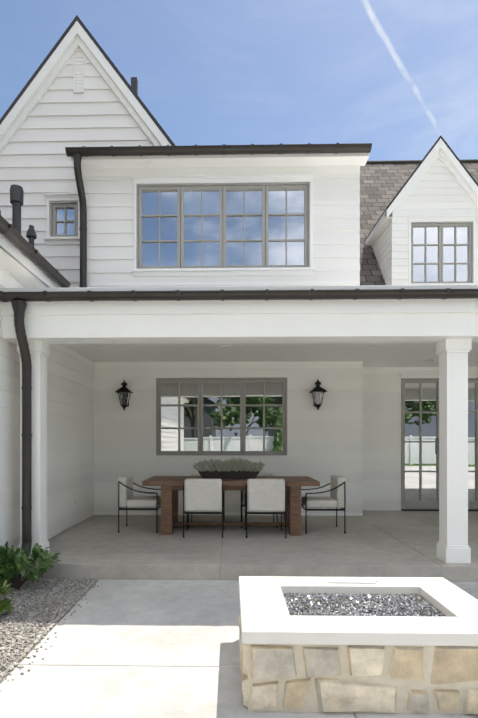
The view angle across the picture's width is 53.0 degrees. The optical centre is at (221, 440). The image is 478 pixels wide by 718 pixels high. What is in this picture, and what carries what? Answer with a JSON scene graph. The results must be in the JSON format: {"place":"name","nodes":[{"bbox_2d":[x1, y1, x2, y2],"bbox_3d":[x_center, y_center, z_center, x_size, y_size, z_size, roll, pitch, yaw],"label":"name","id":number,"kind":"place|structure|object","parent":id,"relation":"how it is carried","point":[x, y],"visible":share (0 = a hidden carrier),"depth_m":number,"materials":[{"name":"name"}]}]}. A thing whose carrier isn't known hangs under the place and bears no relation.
{"place":"outdoors","nodes":[
{"label":"outdoors","id":0,"kind":"place"},
{"bbox_2d":[0,582,96,683],"bbox_3d":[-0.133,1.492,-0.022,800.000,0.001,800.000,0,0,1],"label":"edging","id":1,"kind":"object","parent":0,"point":[41,640],"depth_m":3.51,"materials":[{"name":"grey metal"}]},
{"bbox_2d":[0,577,100,691],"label":"gravel bed","id":2,"kind":"object","parent":1,"relation":"on","point":[1,640],"visible":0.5,"depth_m":3.91,"materials":[{"name":"grey gravel"}]},
{"bbox_2d":[0,581,14,613],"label":"small plant","id":3,"kind":"object","parent":2,"relation":"on","point":[6,603],"visible":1,"depth_m":4.01,"materials":[{"name":"green plant"}]},
{"bbox_2d":[0,541,60,589],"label":"hydrangea shrub","id":4,"kind":"object","parent":2,"relation":"on","point":[13,564],"visible":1,"depth_m":4.65,"materials":[{"name":"green plant"}]},
{"bbox_2d":[0,47,477,576],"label":"house siding walls","id":5,"kind":"structure","parent":0,"point":[350,429],"depth_m":7.34,"materials":[{"name":"white wood"}]},
{"bbox_2d":[115,379,132,410],"bbox_3d":[-1.698,-0.803,8.400,0.276,0.575,0.276,0,0,1],"label":"lantern","id":6,"kind":"object","parent":5,"relation":"attached to","point":[124,391],"visible":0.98,"depth_m":8.37,"materials":[{"name":"black metal"}]},
{"bbox_2d":[0,15,477,285],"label":"house roof shingles","id":7,"kind":"object","parent":5,"relation":"on","point":[383,184],"visible":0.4,"depth_m":11.45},
{"bbox_2d":[0,77,137,246],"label":"roof vents","id":8,"kind":"object","parent":7,"relation":"on","point":[16,196],"visible":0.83,"depth_m":6.00,"materials":[{"name":"grey metal"}]},
{"bbox_2d":[0,143,477,557],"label":"gutters and downspouts","id":9,"kind":"object","parent":7,"relation":"attached to","point":[18,240],"visible":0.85,"depth_m":5.14,"materials":[{"name":"brown metal"}]},
{"bbox_2d":[74,162,432,502],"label":"recessed lights","id":10,"kind":"object","parent":7,"relation":"attached to","point":[151,164],"visible":0.98,"depth_m":7.04,"materials":[{"name":"paint"}]},
{"bbox_2d":[401,509,477,510],"bbox_3d":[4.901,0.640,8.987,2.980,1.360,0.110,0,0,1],"label":"threshold","id":11,"kind":"object","parent":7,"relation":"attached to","point":[431,509],"visible":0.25,"depth_m":9.03,"materials":[{"name":"black metal"}]},
{"bbox_2d":[0,21,477,515],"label":"exterior trim","id":12,"kind":"structure","parent":5,"relation":"attached to","point":[406,334],"depth_m":5.34,"materials":[{"name":"white wood"}]},
{"bbox_2d":[43,173,477,377],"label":"window trim","id":13,"kind":"structure","parent":5,"relation":"attached to","point":[222,178],"depth_m":6.62,"materials":[{"name":"white wood"}]},
{"bbox_2d":[50,182,477,508],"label":"window frames","id":14,"kind":"structure","parent":5,"relation":"in","point":[223,188],"depth_m":8.47,"materials":[{"name":"grey metal"}]},
{"bbox_2d":[56,189,475,500],"bbox_3d":[1.982,-1.435,8.627,8.800,5.510,3.975,0,0,1],"label":"window glass","id":15,"kind":"object","parent":14,"relation":"in","point":[234,256],"visible":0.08,"depth_m":8.51,"materials":[{"name":"glass"}]},
{"bbox_2d":[309,379,326,409],"bbox_3d":[1.686,-0.803,8.328,0.276,0.575,0.276,0,0,1],"label":"lantern","id":16,"kind":"object","parent":5,"relation":"attached to","point":[317,391],"visible":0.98,"depth_m":8.30,"materials":[{"name":"black metal"}]},
{"bbox_2d":[0,579,477,717],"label":"paving slabs","id":17,"kind":"structure","parent":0,"point":[123,648],"depth_m":3.21,"materials":[{"name":"grey concrete"}]},
{"bbox_2d":[238,603,477,713],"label":"stone veneer","id":18,"kind":"object","parent":17,"relation":"on","point":[452,664],"visible":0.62,"depth_m":2.58,"materials":[{"name":"beige stone"}]},
{"bbox_2d":[239,576,477,645],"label":"fire pit coping","id":19,"kind":"object","parent":18,"relation":"on","point":[266,618],"visible":0.98,"depth_m":2.77,"materials":[{"name":"white concrete"}]},
{"bbox_2d":[328,581,377,583],"bbox_3d":[0.951,1.022,3.455,0.359,0.016,0.018,0,0,1],"label":"firepit key bar","id":20,"kind":"object","parent":19,"relation":"on","point":[375,582],"visible":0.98,"depth_m":3.45,"materials":[{"name":"silver metal"}]},
{"bbox_2d":[248,595,477,713],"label":"mortar","id":21,"kind":"object","parent":18,"relation":"attached to","point":[403,686],"visible":0.04,"depth_m":2.60,"materials":[{"name":"beige concrete"}]},
{"bbox_2d":[283,593,445,616],"bbox_3d":[0.906,1.095,3.103,1.023,0.044,0.616,0,0,1],"label":"firepit glass","id":22,"kind":"object","parent":18,"relation":"on","point":[335,604],"visible":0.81,"depth_m":3.15,"materials":[{"name":"grey glass"}]},
{"bbox_2d":[0,0,477,160],"label":"sky","id":23,"kind":"structure","parent":0,"point":[395,76],"materials":[{"name":"blue"}]},
{"bbox_2d":[18,510,477,581],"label":"patio slabs","id":24,"kind":"structure","parent":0,"point":[385,543],"depth_m":5.80,"materials":[{"name":"grey concrete"}]},
{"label":"patio","id":25,"kind":"structure","parent":0,"visible":0},
{"bbox_2d":[142,476,319,535],"bbox_3d":[0.144,0.940,7.073,2.440,0.760,1.000,0,0,1],"label":"dining table","id":26,"kind":"object","parent":25,"relation":"on","point":[171,486],"visible":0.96,"depth_m":6.67,"materials":[{"name":"brown wood"}]},
{"bbox_2d":[198,470,259,478],"bbox_3d":[0.119,0.497,7.074,0.915,0.125,0.246,0,0,1],"label":"planter bowl","id":27,"kind":"object","parent":26,"relation":"on","point":[238,474],"visible":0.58,"depth_m":6.97,"materials":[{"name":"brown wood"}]},
{"bbox_2d":[192,457,264,471],"bbox_3d":[0.125,0.351,7.070,1.072,0.213,0.563,0,0,1],"label":"plant","id":28,"kind":"object","parent":27,"relation":"on","point":[235,465],"visible":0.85,"depth_m":6.93,"materials":[{"name":"green plant"}]},
{"bbox_2d":[164,519,297,531],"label":"dining table stretchers","id":29,"kind":"object","parent":26,"relation":"attached to","point":[295,529],"visible":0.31,"depth_m":7.05,"materials":[{"name":"brown wood"}]},
{"bbox_2d":[118,481,345,537],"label":"iron chair frames","id":30,"kind":"structure","parent":25,"relation":"on","point":[242,505],"depth_m":6.80,"materials":[{"name":"black metal"}]},
{"bbox_2d":[117,473,346,511],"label":"chair cushions","id":31,"kind":"object","parent":30,"relation":"on","point":[205,495],"visible":0.92,"depth_m":6.46,"materials":[{"name":"white fabric"}]},
{"bbox_2d":[17,339,471,563],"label":"porch columns","id":32,"kind":"structure","parent":25,"relation":"on","point":[452,545],"depth_m":5.20,"materials":[{"name":"paint"}]}
]}

